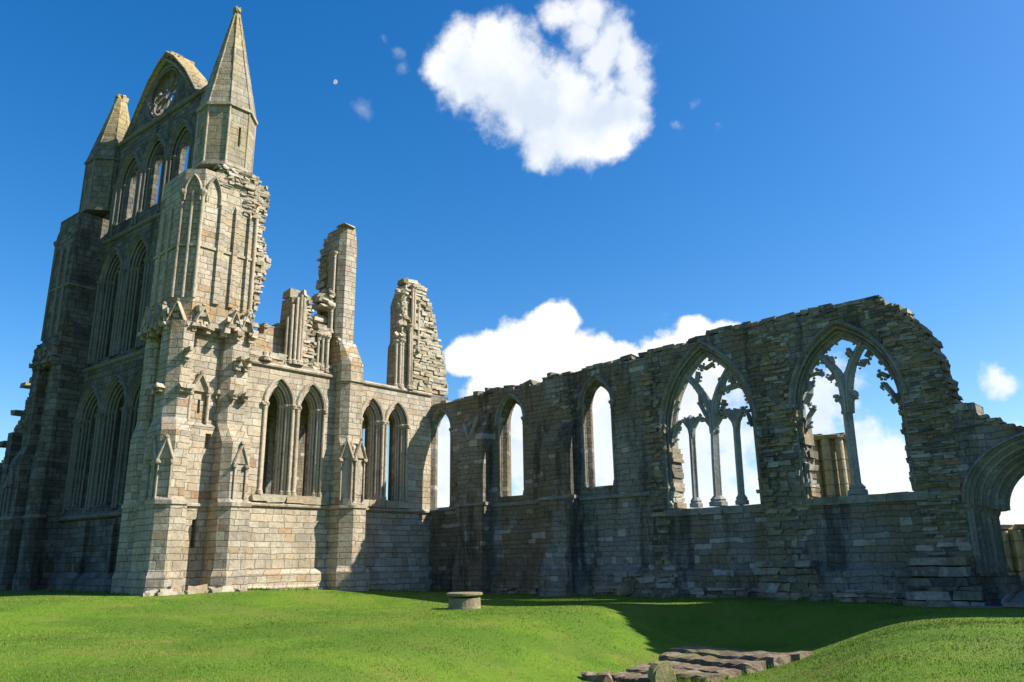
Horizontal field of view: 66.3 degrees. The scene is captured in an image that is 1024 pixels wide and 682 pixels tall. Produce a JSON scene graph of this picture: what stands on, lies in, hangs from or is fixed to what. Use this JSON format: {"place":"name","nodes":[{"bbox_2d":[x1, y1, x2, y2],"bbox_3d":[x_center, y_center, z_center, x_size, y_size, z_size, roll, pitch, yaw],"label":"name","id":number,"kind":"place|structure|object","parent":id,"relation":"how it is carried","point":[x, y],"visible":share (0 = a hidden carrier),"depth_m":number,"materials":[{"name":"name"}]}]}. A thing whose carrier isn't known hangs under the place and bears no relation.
{"place":"outdoors","nodes":[
{"label":"outdoors","id":0,"kind":"place"},
{"bbox_2d":[0,587,1023,681],"bbox_3d":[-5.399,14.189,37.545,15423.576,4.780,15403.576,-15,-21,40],"label":"grass ground","id":1,"kind":"structure","parent":0,"point":[780,616],"depth_m":19.89,"materials":[{"name":"green plant"}]},
{"bbox_2d":[0,6,447,596],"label":"abbey transept","id":2,"kind":"structure","parent":1,"relation":"on","point":[182,426],"depth_m":40.43,"materials":[{"name":"stone"}]},
{"bbox_2d":[64,384,100,509],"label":"lancet window","id":3,"kind":"structure","parent":2,"relation":"in","point":[89,405],"depth_m":42.52,"materials":[{"name":"grey stone"}]},
{"bbox_2d":[89,246,122,362],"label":"lancet window","id":4,"kind":"structure","parent":2,"relation":"in","point":[108,278],"depth_m":44.88,"materials":[{"name":"grey stone"}]},
{"bbox_2d":[90,374,127,506],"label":"lancet window","id":5,"kind":"structure","parent":2,"relation":"in","point":[115,396],"depth_m":40.90,"materials":[{"name":"grey stone"}]},
{"bbox_2d":[112,151,140,226],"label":"lancet window","id":6,"kind":"structure","parent":2,"relation":"in","point":[126,181],"depth_m":47.05,"materials":[{"name":"grey stone"}]},
{"bbox_2d":[117,369,142,503],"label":"lancet window","id":7,"kind":"structure","parent":2,"relation":"in","point":[132,402],"depth_m":39.44,"materials":[{"name":"grey stone"}]},
{"bbox_2d":[114,231,148,354],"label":"lancet window","id":8,"kind":"structure","parent":2,"relation":"in","point":[138,249],"depth_m":43.25,"materials":[{"name":"grey stone"}]},
{"bbox_2d":[140,229,158,345],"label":"lancet window","id":9,"kind":"structure","parent":2,"relation":"in","point":[152,253],"depth_m":41.78,"materials":[{"name":"grey stone"}]},
{"bbox_2d":[137,133,166,213],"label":"lancet window","id":10,"kind":"structure","parent":2,"relation":"in","point":[156,148],"depth_m":45.45,"materials":[{"name":"grey stone"}]},
{"bbox_2d":[162,119,193,198],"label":"lancet window","id":11,"kind":"structure","parent":2,"relation":"in","point":[178,144],"depth_m":43.84,"materials":[{"name":"grey stone"}]},
{"bbox_2d":[256,376,296,495],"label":"lancet window","id":12,"kind":"structure","parent":2,"relation":"in","point":[284,396],"depth_m":39.08,"materials":[{"name":"stone"}]},
{"bbox_2d":[291,381,327,496],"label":"lancet window","id":13,"kind":"structure","parent":2,"relation":"in","point":[314,399],"depth_m":40.44,"materials":[{"name":"stone"}]},
{"bbox_2d":[361,395,385,500],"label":"lancet window","id":14,"kind":"structure","parent":2,"relation":"in","point":[372,410],"depth_m":43.33,"materials":[{"name":"stone"}]},
{"bbox_2d":[383,400,411,501],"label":"lancet window","id":15,"kind":"structure","parent":2,"relation":"in","point":[396,413],"depth_m":44.55,"materials":[{"name":"stone"}]},
{"bbox_2d":[446,592,482,609],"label":"stone plinth","id":16,"kind":"structure","parent":1,"relation":"on","point":[461,600],"depth_m":27.65,"materials":[{"name":"beige stone"}]},
{"bbox_2d":[581,670,612,681],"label":"loose rock","id":17,"kind":"object","parent":1,"relation":"on","point":[604,676],"visible":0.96,"depth_m":17.17,"materials":[{"name":"stone"}]},
{"bbox_2d":[611,672,650,681],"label":"stone slab","id":18,"kind":"structure","parent":1,"relation":"on","point":[627,677],"depth_m":17.38,"materials":[{"name":"beige stone"}]},
{"bbox_2d":[648,661,675,681],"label":"headstone","id":19,"kind":"object","parent":1,"relation":"on","point":[659,671],"visible":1,"depth_m":16.92,"materials":[{"name":"stone"}]},
{"bbox_2d":[626,664,725,681],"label":"stone slab","id":20,"kind":"structure","parent":1,"relation":"on","point":[689,674],"depth_m":17.53,"materials":[{"name":"beige stone"}]},
{"bbox_2d":[648,660,740,677],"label":"stone slab","id":21,"kind":"structure","parent":1,"relation":"on","point":[732,673],"depth_m":18.32,"materials":[{"name":"beige stone"}]},
{"bbox_2d":[658,652,765,672],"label":"stone slab","id":22,"kind":"structure","parent":1,"relation":"on","point":[738,664],"depth_m":19.11,"materials":[{"name":"beige stone"}]},
{"bbox_2d":[429,295,1023,606],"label":"nave wall","id":23,"kind":"structure","parent":1,"relation":"on","point":[563,525],"depth_m":32.84,"materials":[{"name":"stone"}]},
{"bbox_2d":[430,407,452,507],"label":"lancet window","id":24,"kind":"structure","parent":23,"relation":"in","point":[440,413],"depth_m":45.91,"materials":[{"name":"stone"}]},
{"bbox_2d":[494,393,525,496],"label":"lancet window","id":25,"kind":"structure","parent":23,"relation":"in","point":[504,411],"depth_m":42.50,"materials":[{"name":"stone"}]},
{"bbox_2d":[576,374,615,487],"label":"lancet window","id":26,"kind":"structure","parent":23,"relation":"in","point":[587,393],"depth_m":38.74,"materials":[{"name":"stone"}]},
{"bbox_2d":[659,340,762,509],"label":"traceried window","id":27,"kind":"structure","parent":23,"relation":"in","point":[714,414],"depth_m":34.51,"materials":[{"name":"stone"}]},
{"bbox_2d":[788,320,916,497],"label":"traceried window","id":28,"kind":"structure","parent":23,"relation":"in","point":[845,381],"depth_m":30.82,"materials":[{"name":"stone"}]},
{"bbox_2d":[668,645,790,667],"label":"stone slab","id":29,"kind":"structure","parent":1,"relation":"on","point":[780,659],"depth_m":19.82,"materials":[{"name":"beige stone"}]},
{"bbox_2d":[694,646,812,660],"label":"stone slab","id":30,"kind":"structure","parent":1,"relation":"on","point":[798,655],"depth_m":20.01,"materials":[{"name":"beige stone"}]},
{"bbox_2d":[0,0,1023,524],"label":"sky","id":31,"kind":"structure","parent":0,"point":[569,185],"materials":[{"name":"blue"}]},
{"bbox_2d":[813,432,850,496],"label":"clustered pier","id":32,"kind":"structure","parent":0,"point":[833,474],"depth_m":35.74,"materials":[{"name":"stone"}]},
{"bbox_2d":[957,605,1015,607],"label":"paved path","id":33,"kind":"structure","parent":0,"point":[993,606],"depth_m":24.96,"materials":[{"name":"grey stone"}]},
{"bbox_2d":[1001,577,1023,607],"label":"rock","id":34,"kind":"structure","parent":33,"relation":"on","point":[1008,600],"depth_m":24.87,"materials":[{"name":"grey stone"}]},
{"bbox_2d":[1001,524,1023,577],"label":"pier stump","id":35,"kind":"object","parent":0,"point":[1013,536],"visible":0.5,"depth_m":33.59,"materials":[{"name":"stone"}]}
]}

